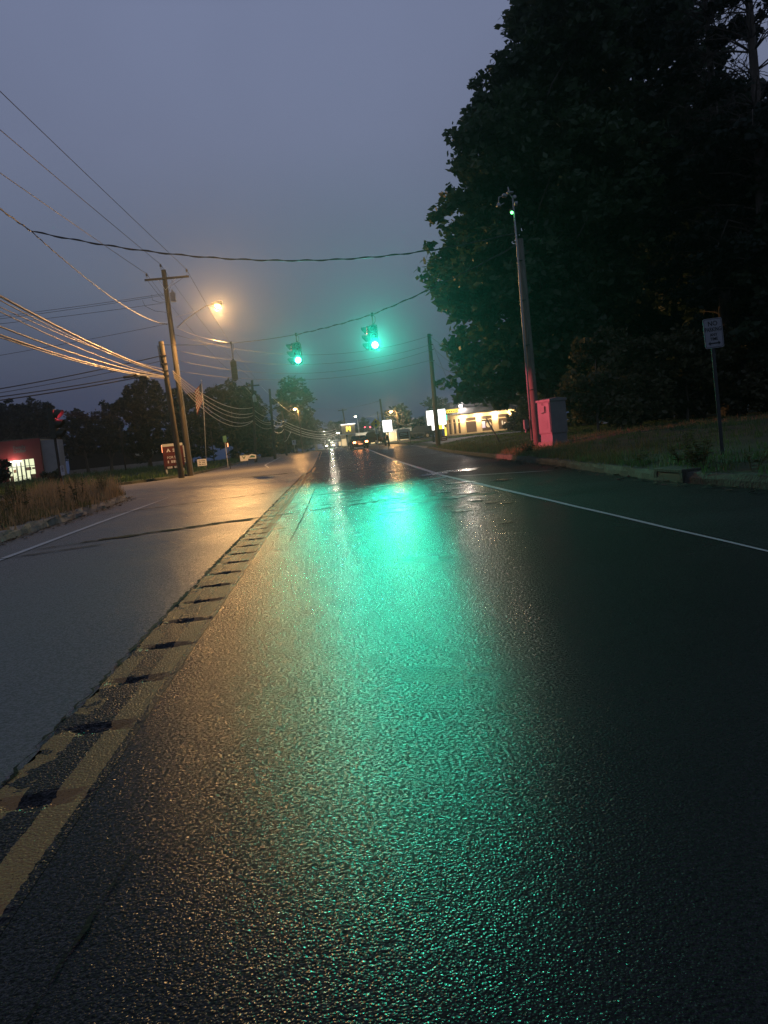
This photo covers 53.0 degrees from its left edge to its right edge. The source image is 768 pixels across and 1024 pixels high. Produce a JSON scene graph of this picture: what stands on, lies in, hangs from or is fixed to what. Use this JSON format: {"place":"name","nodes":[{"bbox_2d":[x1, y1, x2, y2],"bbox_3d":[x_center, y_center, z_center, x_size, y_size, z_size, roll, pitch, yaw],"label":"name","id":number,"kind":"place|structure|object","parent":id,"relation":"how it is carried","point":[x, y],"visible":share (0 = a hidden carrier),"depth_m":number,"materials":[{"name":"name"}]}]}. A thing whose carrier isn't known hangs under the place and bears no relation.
{"place":"outdoors","nodes":[
{"label":"outdoors","id":0,"kind":"place"},
{"bbox_2d":[2,473,200,498],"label":"side street","id":1,"kind":"structure","parent":0,"point":[139,489],"depth_m":39.65,"materials":[{"name":"grey asphalt"}]},
{"bbox_2d":[157,341,184,477],"bbox_3d":[-13.733,-6.304,49.734,0.688,9.355,0.450,-7,5,-15],"label":"utility pole","id":2,"kind":"object","parent":1,"relation":"on","point":[164,366],"visible":0.81,"depth_m":49.62,"materials":[{"name":"brown wood"}]},
{"bbox_2d":[0,371,155,396],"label":"telephone cable","id":3,"kind":"object","parent":2,"relation":"attached to","point":[67,386],"visible":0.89,"depth_m":46.76,"materials":[{"name":"black rubber"}]},
{"bbox_2d":[0,311,157,374],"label":"telephone cable","id":4,"kind":"object","parent":2,"relation":"attached to","point":[69,343],"visible":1,"depth_m":31.51,"materials":[{"name":"black rubber"}]},
{"bbox_2d":[0,356,158,388],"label":"telephone cable","id":5,"kind":"object","parent":2,"relation":"attached to","point":[75,374],"visible":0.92,"depth_m":46.89,"materials":[{"name":"black rubber"}]},
{"bbox_2d":[0,373,159,400],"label":"telephone cable","id":6,"kind":"object","parent":2,"relation":"attached to","point":[73,389],"visible":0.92,"depth_m":46.99,"materials":[{"name":"black rubber"}]},
{"bbox_2d":[0,300,161,372],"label":"telephone cable","id":7,"kind":"object","parent":2,"relation":"attached to","point":[71,336],"visible":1,"depth_m":31.88,"materials":[{"name":"black rubber"}]},
{"bbox_2d":[0,307,161,368],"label":"telephone cable","id":8,"kind":"object","parent":2,"relation":"attached to","point":[62,334],"visible":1,"depth_m":30.44,"materials":[{"name":"black rubber"}]},
{"bbox_2d":[0,295,163,372],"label":"telephone cable","id":9,"kind":"object","parent":2,"relation":"attached to","point":[38,316],"visible":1,"depth_m":31.64,"materials":[{"name":"black rubber"}]},
{"bbox_2d":[0,334,163,376],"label":"telephone cable","id":10,"kind":"object","parent":2,"relation":"attached to","point":[10,338],"visible":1,"depth_m":31.70,"materials":[{"name":"black rubber"}]},
{"bbox_2d":[0,326,163,375],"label":"telephone cable","id":11,"kind":"object","parent":2,"relation":"attached to","point":[72,352],"visible":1,"depth_m":31.71,"materials":[{"name":"black rubber"}]},
{"bbox_2d":[0,337,164,377],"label":"telephone cable","id":12,"kind":"object","parent":2,"relation":"attached to","point":[69,359],"visible":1,"depth_m":31.45,"materials":[{"name":"black rubber"}]},
{"bbox_2d":[162,343,228,344],"bbox_3d":[-11.424,-10.100,46.260,0.040,1.314,8.453,-10,7,-41],"label":"span cable","id":13,"kind":"object","parent":2,"relation":"attached to","point":[205,344],"visible":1,"depth_m":45.00,"materials":[{"name":"black metal"}]},
{"bbox_2d":[230,341,237,379],"bbox_3d":[-8.517,-8.513,43.440,0.340,2.118,0.672,-7,5,-12],"label":"traffic signal","id":14,"kind":"object","parent":13,"relation":"hanging from","point":[233,365],"visible":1,"depth_m":43.36,"materials":[{"name":"metal"}]},
{"bbox_2d":[0,458,249,495],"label":"vacant lot","id":15,"kind":"structure","parent":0,"point":[167,475],"depth_m":66.44,"materials":[{"name":"green plant"}]},
{"bbox_2d":[0,459,11,485],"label":"bush","id":16,"kind":"object","parent":15,"relation":"on","point":[5,473],"visible":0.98,"depth_m":67.50,"materials":[{"name":"green plant"}]},
{"bbox_2d":[0,398,23,440],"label":"tree","id":17,"kind":"object","parent":15,"relation":"on","point":[6,433],"visible":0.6,"depth_m":142.83,"materials":[{"name":"green plant"}]},
{"bbox_2d":[0,437,66,482],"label":"store","id":18,"kind":"structure","parent":15,"relation":"on","point":[31,457],"depth_m":121.76,"materials":[{"name":"grey"}]},
{"bbox_2d":[8,459,35,481],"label":"window","id":19,"kind":"structure","parent":18,"relation":"in","point":[26,467],"depth_m":121.87,"materials":[{"name":"grey glass"}]},
{"bbox_2d":[3,397,69,444],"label":"tree","id":20,"kind":"object","parent":15,"relation":"on","point":[31,419],"visible":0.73,"depth_m":139.03,"materials":[{"name":"green plant"}]},
{"bbox_2d":[39,468,58,481],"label":"bush","id":21,"kind":"object","parent":15,"relation":"on","point":[54,474],"visible":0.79,"depth_m":67.81,"materials":[{"name":"green plant"}]},
{"bbox_2d":[60,408,98,472],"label":"tree","id":22,"kind":"object","parent":15,"relation":"on","point":[80,439],"visible":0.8,"depth_m":134.72,"materials":[{"name":"green plant"}]},
{"bbox_2d":[87,399,134,471],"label":"tree","id":23,"kind":"object","parent":15,"relation":"on","point":[108,444],"visible":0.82,"depth_m":130.54,"materials":[{"name":"green plant"}]},
{"bbox_2d":[68,445,163,473],"bbox_3d":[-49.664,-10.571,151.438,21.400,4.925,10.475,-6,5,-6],"label":"fence","id":24,"kind":"object","parent":15,"relation":"on","point":[96,462],"visible":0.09,"depth_m":146.12,"materials":[{"name":"brown wood"}]},
{"bbox_2d":[106,373,172,466],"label":"tree","id":25,"kind":"object","parent":15,"relation":"on","point":[142,420],"visible":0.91,"depth_m":115.31,"materials":[{"name":"green plant"}]},
{"bbox_2d":[144,264,193,475],"bbox_3d":[-13.949,-9.359,52.396,2.942,14.888,0.714,-7,5,-10],"label":"utility pole","id":26,"kind":"object","parent":15,"relation":"on","point":[172,298],"visible":0.91,"depth_m":52.30,"materials":[{"name":"brown wood"}]},
{"bbox_2d":[0,173,144,272],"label":"power line","id":27,"kind":"object","parent":26,"relation":"attached to","point":[65,218],"visible":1,"depth_m":32.12,"materials":[{"name":"black metal"}]},
{"bbox_2d":[0,130,159,263],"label":"power line","id":28,"kind":"object","parent":26,"relation":"attached to","point":[69,188],"visible":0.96,"depth_m":31.73,"materials":[{"name":"black metal"}]},
{"bbox_2d":[0,91,185,268],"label":"power line","id":29,"kind":"object","parent":26,"relation":"attached to","point":[82,170],"visible":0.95,"depth_m":32.00,"materials":[{"name":"black metal"}]},
{"bbox_2d":[32,232,164,324],"bbox_3d":[-12.792,-10.656,37.935,0.024,1.947,29.070,-7,5,-7],"label":"span cable","id":30,"kind":"object","parent":26,"relation":"attached to","point":[91,282],"visible":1,"depth_m":31.15,"materials":[{"name":"black metal"}]},
{"bbox_2d":[31,231,518,261],"bbox_3d":[-2.944,-8.993,25.704,16.293,1.289,0.088,-7,5,-14],"label":"span cable","id":31,"kind":"object","parent":30,"relation":"attached to","point":[271,259],"visible":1,"depth_m":25.50,"materials":[{"name":"black metal"}]},
{"bbox_2d":[178,351,425,373],"bbox_3d":[-5.308,-10.711,55.067,18.433,1.591,0.026,-7,5,-16],"label":"service wire","id":32,"kind":"object","parent":26,"relation":"attached to","point":[300,373],"visible":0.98,"depth_m":54.77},
{"bbox_2d":[162,443,184,473],"bbox_3d":[-16.338,-4.163,59.865,1.550,2.332,0.147,-7,5,-10],"label":"for sale sign","id":33,"kind":"object","parent":15,"relation":"on","point":[169,457],"visible":0.64,"depth_m":59.76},
{"bbox_2d":[153,388,219,462],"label":"tree","id":34,"kind":"object","parent":15,"relation":"on","point":[193,418],"visible":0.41,"depth_m":109.14,"materials":[{"name":"green plant"}]},
{"bbox_2d":[192,378,260,459],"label":"tree","id":35,"kind":"object","parent":15,"relation":"on","point":[229,432],"visible":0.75,"depth_m":102.58,"materials":[{"name":"green plant"}]},
{"bbox_2d":[233,392,284,456],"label":"tree","id":36,"kind":"object","parent":15,"relation":"on","point":[264,439],"visible":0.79,"depth_m":97.96,"materials":[{"name":"green plant"}]},
{"bbox_2d":[0,451,319,787],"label":"road","id":37,"kind":"structure","parent":0,"point":[76,623],"depth_m":7.17,"materials":[{"name":"grey asphalt"}]},
{"bbox_2d":[0,497,167,559],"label":"road marking","id":38,"kind":"object","parent":37,"relation":"on","point":[16,553],"visible":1,"depth_m":13.00,"materials":[{"name":"white paint"}]},
{"bbox_2d":[0,479,298,785],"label":"joint crack","id":39,"kind":"object","parent":37,"relation":"on","point":[15,770],"visible":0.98,"depth_m":4.72,"materials":[{"name":"black asphalt"}]},
{"bbox_2d":[34,513,289,549],"bbox_3d":[-3.229,0.265,11.881,3.997,0.001,0.418,-8,6,-26],"label":"tar seam","id":40,"kind":"object","parent":37,"relation":"on","point":[170,529],"visible":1,"depth_m":11.87,"materials":[{"name":"black asphalt"}]},
{"bbox_2d":[177,300,222,327],"bbox_3d":[-12.311,-13.175,51.263,4.098,1.177,0.414,-3,6,30],"label":"street lamp","id":41,"kind":"object","parent":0,"point":[217,304],"visible":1,"depth_m":50.36,"materials":[{"name":"grey metal"}]},
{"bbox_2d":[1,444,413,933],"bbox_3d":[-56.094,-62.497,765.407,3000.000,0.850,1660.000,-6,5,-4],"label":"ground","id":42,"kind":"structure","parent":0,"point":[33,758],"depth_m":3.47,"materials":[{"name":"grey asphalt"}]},
{"bbox_2d":[0,494,125,542],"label":"kerb","id":43,"kind":"structure","parent":42,"relation":"on","point":[30,527],"depth_m":16.00,"materials":[{"name":"concrete"}]},
{"bbox_2d":[0,456,259,498],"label":"kerb","id":44,"kind":"structure","parent":42,"relation":"on","point":[154,479],"depth_m":51.32,"materials":[{"name":"concrete"}]},
{"bbox_2d":[195,379,206,469],"bbox_3d":[-13.824,-6.623,58.805,0.712,6.906,0.197,-6,5,-4],"label":"flag","id":45,"kind":"object","parent":44,"relation":"on","point":[199,388],"visible":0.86,"depth_m":58.63,"materials":[{"name":"fabric"}]},
{"bbox_2d":[243,380,258,461],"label":"utility pole","id":46,"kind":"object","parent":42,"relation":"on","point":[253,417],"visible":0.84,"depth_m":74.67,"materials":[{"name":"brown wood"}]},
{"bbox_2d":[268,389,276,458],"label":"utility pole","id":47,"kind":"object","parent":42,"relation":"on","point":[272,429],"visible":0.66,"depth_m":78.83,"materials":[{"name":"brown wood"}]},
{"bbox_2d":[271,375,320,454],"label":"tree","id":48,"kind":"object","parent":42,"relation":"on","point":[287,401],"visible":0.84,"depth_m":122.07,"materials":[{"name":"green plant"}]},
{"bbox_2d":[298,417,332,450],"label":"tree","id":49,"kind":"object","parent":42,"relation":"on","point":[315,443],"visible":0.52,"depth_m":147.59,"materials":[{"name":"green plant"}]},
{"bbox_2d":[324,420,346,447],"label":"tree","id":50,"kind":"object","parent":42,"relation":"on","point":[336,426],"visible":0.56,"depth_m":257.39,"materials":[{"name":"green plant"}]},
{"bbox_2d":[349,417,381,434],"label":"tree","id":51,"kind":"object","parent":42,"relation":"on","point":[362,423],"visible":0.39,"depth_m":247.79,"materials":[{"name":"green plant"}]},
{"bbox_2d":[382,419,392,445],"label":"lit sign","id":52,"kind":"object","parent":42,"relation":"on","point":[387,426],"visible":0.91,"depth_m":85.63,"materials":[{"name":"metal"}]},
{"bbox_2d":[427,446,767,489],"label":"kerb","id":53,"kind":"structure","parent":42,"relation":"on","point":[752,480],"depth_m":12.51,"materials":[{"name":"concrete"}]},
{"bbox_2d":[654,464,718,482],"bbox_3d":[4.549,-0.584,11.414,0.720,0.190,0.960,-6,5,-4],"label":"storm drain","id":54,"kind":"object","parent":53,"relation":"in","point":[678,474],"visible":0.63,"depth_m":11.24,"materials":[{"name":"concrete"}]},
{"bbox_2d":[0,448,767,1023],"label":"road","id":55,"kind":"structure","parent":0,"point":[428,756],"depth_m":2.19,"materials":[{"name":"grey asphalt"}]},
{"bbox_2d":[22,848,134,1023],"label":"tar seam","id":56,"kind":"object","parent":55,"relation":"on","point":[85,927],"visible":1,"depth_m":1.67,"materials":[{"name":"black asphalt"}]},
{"bbox_2d":[0,473,310,934],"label":"rumble strip","id":57,"kind":"object","parent":55,"relation":"on","point":[48,792],"visible":0.99,"depth_m":2.93,"materials":[{"name":"asphalt"}]},
{"bbox_2d":[349,435,368,449],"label":"car","id":58,"kind":"object","parent":55,"relation":"on","point":[358,441],"visible":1,"depth_m":85.83,"materials":[{"name":"black metal"}]},
{"bbox_2d":[365,431,386,444],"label":"car","id":59,"kind":"object","parent":55,"relation":"on","point":[371,437],"visible":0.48,"depth_m":110.49,"materials":[{"name":"black metal"}]},
{"bbox_2d":[348,447,767,551],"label":"road marking","id":60,"kind":"object","parent":55,"relation":"on","point":[570,504],"visible":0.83,"depth_m":9.52,"materials":[{"name":"white paint"}]},
{"bbox_2d":[0,0,767,473],"label":"sky","id":61,"kind":"structure","parent":0,"point":[235,129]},
{"bbox_2d":[284,444,767,547],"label":"road shoulder","id":62,"kind":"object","parent":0,"point":[738,514],"visible":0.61,"depth_m":10.14},
{"bbox_2d":[0,455,757,545],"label":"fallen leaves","id":63,"kind":"object","parent":62,"relation":"on","point":[104,509],"visible":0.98,"depth_m":16.06,"materials":[{"name":"plant"}]},
{"bbox_2d":[298,405,767,474],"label":"grass verge","id":64,"kind":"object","parent":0,"point":[746,437],"depth_m":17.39,"materials":[{"name":"green plant"}]},
{"bbox_2d":[340,423,354,447],"bbox_3d":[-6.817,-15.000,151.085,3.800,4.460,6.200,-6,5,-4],"label":"sign","id":65,"kind":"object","parent":64,"relation":"on","point":[347,429],"visible":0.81,"depth_m":148.94,"materials":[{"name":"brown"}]},
{"bbox_2d":[352,428,411,443],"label":"building","id":66,"kind":"structure","parent":64,"relation":"on","point":[393,436],"depth_m":139.85,"materials":[{"name":"grey"}]},
{"bbox_2d":[378,403,418,438],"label":"tree","id":67,"kind":"object","parent":64,"relation":"on","point":[405,420],"visible":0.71,"depth_m":169.01,"materials":[{"name":"green plant"}]},
{"bbox_2d":[396,428,410,443],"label":"roadside board","id":68,"kind":"object","parent":64,"relation":"on","point":[403,433],"visible":0.98,"depth_m":83.94,"materials":[{"name":"metal"}]},
{"bbox_2d":[412,414,431,438],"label":"tree","id":69,"kind":"object","parent":64,"relation":"on","point":[421,420],"visible":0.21,"depth_m":188.72,"materials":[{"name":"green plant"}]},
{"bbox_2d":[410,425,434,438],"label":"car","id":70,"kind":"object","parent":64,"relation":"on","point":[422,430],"visible":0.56,"depth_m":109.22,"materials":[{"name":"grey metal"}]},
{"bbox_2d":[425,410,433,441],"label":"lit sign","id":71,"kind":"object","parent":64,"relation":"on","point":[429,418],"visible":0.78,"depth_m":71.91,"materials":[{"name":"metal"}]},
{"bbox_2d":[427,334,440,445],"bbox_3d":[3.777,-8.886,57.850,0.517,8.882,0.480,-6,5,-4],"label":"utility pole","id":72,"kind":"object","parent":64,"relation":"on","point":[435,411],"visible":0.84,"depth_m":57.77,"materials":[{"name":"brown wood"}]},
{"bbox_2d":[419,396,452,435],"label":"tree","id":73,"kind":"object","parent":64,"relation":"on","point":[440,404],"visible":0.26,"depth_m":138.94,"materials":[{"name":"green plant"}]},
{"bbox_2d":[438,408,446,440],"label":"lit sign","id":74,"kind":"object","parent":64,"relation":"on","point":[442,417],"visible":0.64,"depth_m":71.97,"materials":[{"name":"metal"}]},
{"bbox_2d":[444,394,527,436],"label":"restaurant","id":75,"kind":"structure","parent":64,"relation":"on","point":[469,418],"depth_m":94.74,"materials":[{"name":"beige paint"}]},
{"bbox_2d":[465,417,476,432],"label":"window","id":76,"kind":"structure","parent":75,"relation":"in","point":[471,426],"depth_m":95.12,"materials":[{"name":"black glass"}]},
{"bbox_2d":[481,415,492,430],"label":"window","id":77,"kind":"structure","parent":75,"relation":"in","point":[483,418],"depth_m":94.33,"materials":[{"name":"black"}]},
{"bbox_2d":[498,413,508,428],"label":"window","id":78,"kind":"structure","parent":75,"relation":"in","point":[501,417],"depth_m":93.59,"materials":[{"name":"black"}]},
{"bbox_2d":[403,423,605,447],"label":"grass","id":79,"kind":"structure","parent":64,"relation":"on","point":[467,439],"depth_m":59.40,"materials":[{"name":"green plant"}]},
{"bbox_2d":[502,408,522,430],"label":"bush","id":80,"kind":"object","parent":64,"relation":"on","point":[511,424],"visible":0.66,"depth_m":82.24,"materials":[{"name":"green plant"}]},
{"bbox_2d":[496,187,540,445],"bbox_3d":[4.921,-6.763,27.831,0.993,9.665,0.385,-8,6,-26],"label":"signal pole","id":81,"kind":"object","parent":64,"relation":"on","point":[529,366],"visible":0.96,"depth_m":27.90,"materials":[{"name":"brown wood"}]},
{"bbox_2d":[372,245,515,314],"bbox_3d":[2.183,-9.210,30.940,0.068,0.974,8.427,-10,7,-41],"label":"span cable","id":82,"kind":"object","parent":81,"relation":"attached to","point":[447,280],"visible":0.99,"depth_m":30.39,"materials":[{"name":"black metal"}]},
{"bbox_2d":[296,314,370,334],"bbox_3d":[-2.474,-8.799,36.332,0.068,0.191,5.876,-10,7,-41],"label":"span cable","id":83,"kind":"object","parent":82,"relation":"attached to","point":[335,324],"visible":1,"depth_m":36.10,"materials":[{"name":"black metal"}]},
{"bbox_2d":[286,333,302,364],"bbox_3d":[-4.520,-8.166,38.575,0.722,1.556,1.104,-6,5,0],"label":"traffic signal","id":84,"kind":"object","parent":83,"relation":"hanging from","point":[295,353],"visible":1,"depth_m":38.40,"materials":[{"name":"metal"}]},
{"bbox_2d":[361,313,378,350],"bbox_3d":[-0.647,-8.008,34.197,0.722,1.627,1.104,-6,5,1],"label":"traffic signal","id":85,"kind":"object","parent":82,"relation":"hanging from","point":[371,337],"visible":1,"depth_m":34.02,"materials":[{"name":"metal"}]},
{"bbox_2d":[510,394,532,431],"bbox_3d":[11.071,-7.736,60.310,2.636,3.353,2.346,-2,7,39],"label":"bush","id":86,"kind":"object","parent":64,"relation":"on","point":[522,404],"visible":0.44,"depth_m":59.89,"materials":[{"name":"green plant"}]},
{"bbox_2d":[413,0,682,410],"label":"maple tree","id":87,"kind":"object","parent":64,"relation":"on","point":[528,131],"visible":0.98,"depth_m":35.46,"materials":[{"name":"green plant"}]},
{"bbox_2d":[535,397,569,446],"bbox_3d":[5.829,-3.118,26.627,0.836,1.650,0.740,-9,6,-29],"label":"equipment cabinet","id":88,"kind":"object","parent":64,"relation":"on","point":[552,418],"visible":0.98,"depth_m":26.36,"materials":[{"name":"metal"}]},
{"bbox_2d":[551,325,643,431],"bbox_3d":[8.773,-5.375,31.727,3.675,4.514,2.593,-4,6,22],"label":"bush","id":89,"kind":"object","parent":64,"relation":"on","point":[597,389],"visible":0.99,"depth_m":31.41,"materials":[{"name":"green plant"}]},
{"bbox_2d":[516,313,710,427],"bbox_3d":[19.331,-18.034,60.028,20.529,23.575,13.314,-4,5,20],"label":"broadleaf tree","id":90,"kind":"object","parent":64,"relation":"on","point":[571,421],"visible":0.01,"depth_m":57.76,"materials":[{"name":"green plant"}]},
{"bbox_2d":[537,0,734,421],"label":"broadleaf tree","id":91,"kind":"object","parent":64,"relation":"on","point":[648,321],"visible":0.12,"depth_m":42.13,"materials":[{"name":"green plant"}]},
{"bbox_2d":[599,326,677,425],"bbox_3d":[11.566,-6.069,34.349,3.951,4.841,4.169,-6,5,-4],"label":"bush","id":92,"kind":"object","parent":64,"relation":"on","point":[642,362],"visible":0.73,"depth_m":33.80,"materials":[{"name":"green plant"}]},
{"bbox_2d":[667,440,701,463],"bbox_3d":[4.621,-0.895,11.928,0.522,0.400,0.322,-6,5,-4],"label":"weed","id":93,"kind":"object","parent":64,"relation":"on","point":[675,454],"visible":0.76,"depth_m":11.91,"materials":[{"name":"green plant"}]},
{"bbox_2d":[681,426,695,451],"bbox_3d":[5.168,-1.191,13.126,0.290,0.540,0.402,-7,5,-15],"label":"weed","id":94,"kind":"object","parent":64,"relation":"on","point":[687,441],"visible":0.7,"depth_m":13.09,"materials":[{"name":"green plant"}]},
{"bbox_2d":[683,446,704,466],"bbox_3d":[4.555,-0.787,11.281,0.308,0.343,0.512,-3,6,28],"label":"weed","id":95,"kind":"object","parent":64,"relation":"on","point":[690,455],"visible":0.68,"depth_m":11.29,"materials":[{"name":"green plant"}]},
{"bbox_2d":[677,428,716,466],"bbox_3d":[4.572,-0.903,11.152,0.538,0.590,0.410,-3,6,32],"label":"weed","id":96,"kind":"object","parent":64,"relation":"on","point":[705,453],"visible":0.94,"depth_m":11.09,"materials":[{"name":"green plant"}]},
{"bbox_2d":[628,0,767,416],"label":"pine tree","id":97,"kind":"object","parent":64,"relation":"on","point":[720,185],"visible":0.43,"depth_m":35.33,"materials":[{"name":"green plant"}]},
{"bbox_2d":[689,434,712,463],"bbox_3d":[4.768,-0.940,11.503,0.382,0.513,0.315,-6,5,-4],"label":"weed","id":98,"kind":"object","parent":64,"relation":"on","point":[702,447],"visible":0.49,"depth_m":11.52,"materials":[{"name":"green plant"}]},
{"bbox_2d":[635,75,767,415],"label":"broadleaf tree","id":99,"kind":"object","parent":64,"relation":"on","point":[655,254],"visible":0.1,"depth_m":40.46,"materials":[{"name":"green plant"}]},
{"bbox_2d":[658,0,767,352],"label":"pine tree","id":100,"kind":"object","parent":64,"relation":"on","point":[750,137],"visible":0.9,"depth_m":32.59,"materials":[{"name":"green plant"}]},
{"bbox_2d":[703,317,724,472],"bbox_3d":[5.213,-1.795,12.056,0.322,2.451,0.052,-6,5,-4],"label":"no parking sign","id":101,"kind":"object","parent":64,"relation":"on","point":[713,333],"visible":0.99,"depth_m":11.96,"materials":[{"name":"metal"}]},
{"bbox_2d":[743,446,767,469],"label":"weed","id":102,"kind":"object","parent":64,"relation":"on","point":[764,459],"visible":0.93,"depth_m":9.81,"materials":[{"name":"green plant"}]},
{"bbox_2d":[410,413,699,447],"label":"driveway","id":103,"kind":"structure","parent":0,"point":[446,441],"depth_m":70.32,"materials":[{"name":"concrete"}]},
{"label":"traffic island","id":104,"kind":"structure","parent":0,"visible":0},
{"bbox_2d":[47,409,66,484],"bbox_3d":[-11.764,-2.057,28.129,0.507,3.387,0.340,-6,5,2],"label":"road sign","id":105,"kind":"object","parent":104,"relation":"on","point":[55,423],"visible":0.98,"depth_m":27.91,"materials":[{"name":"black metal"}]},
{"bbox_2d":[0,473,126,530],"bbox_3d":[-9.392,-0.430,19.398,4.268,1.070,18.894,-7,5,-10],"label":"weeds","id":106,"kind":"object","parent":104,"relation":"on","point":[111,488],"visible":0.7,"depth_m":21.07,"materials":[{"name":"brown plant"}]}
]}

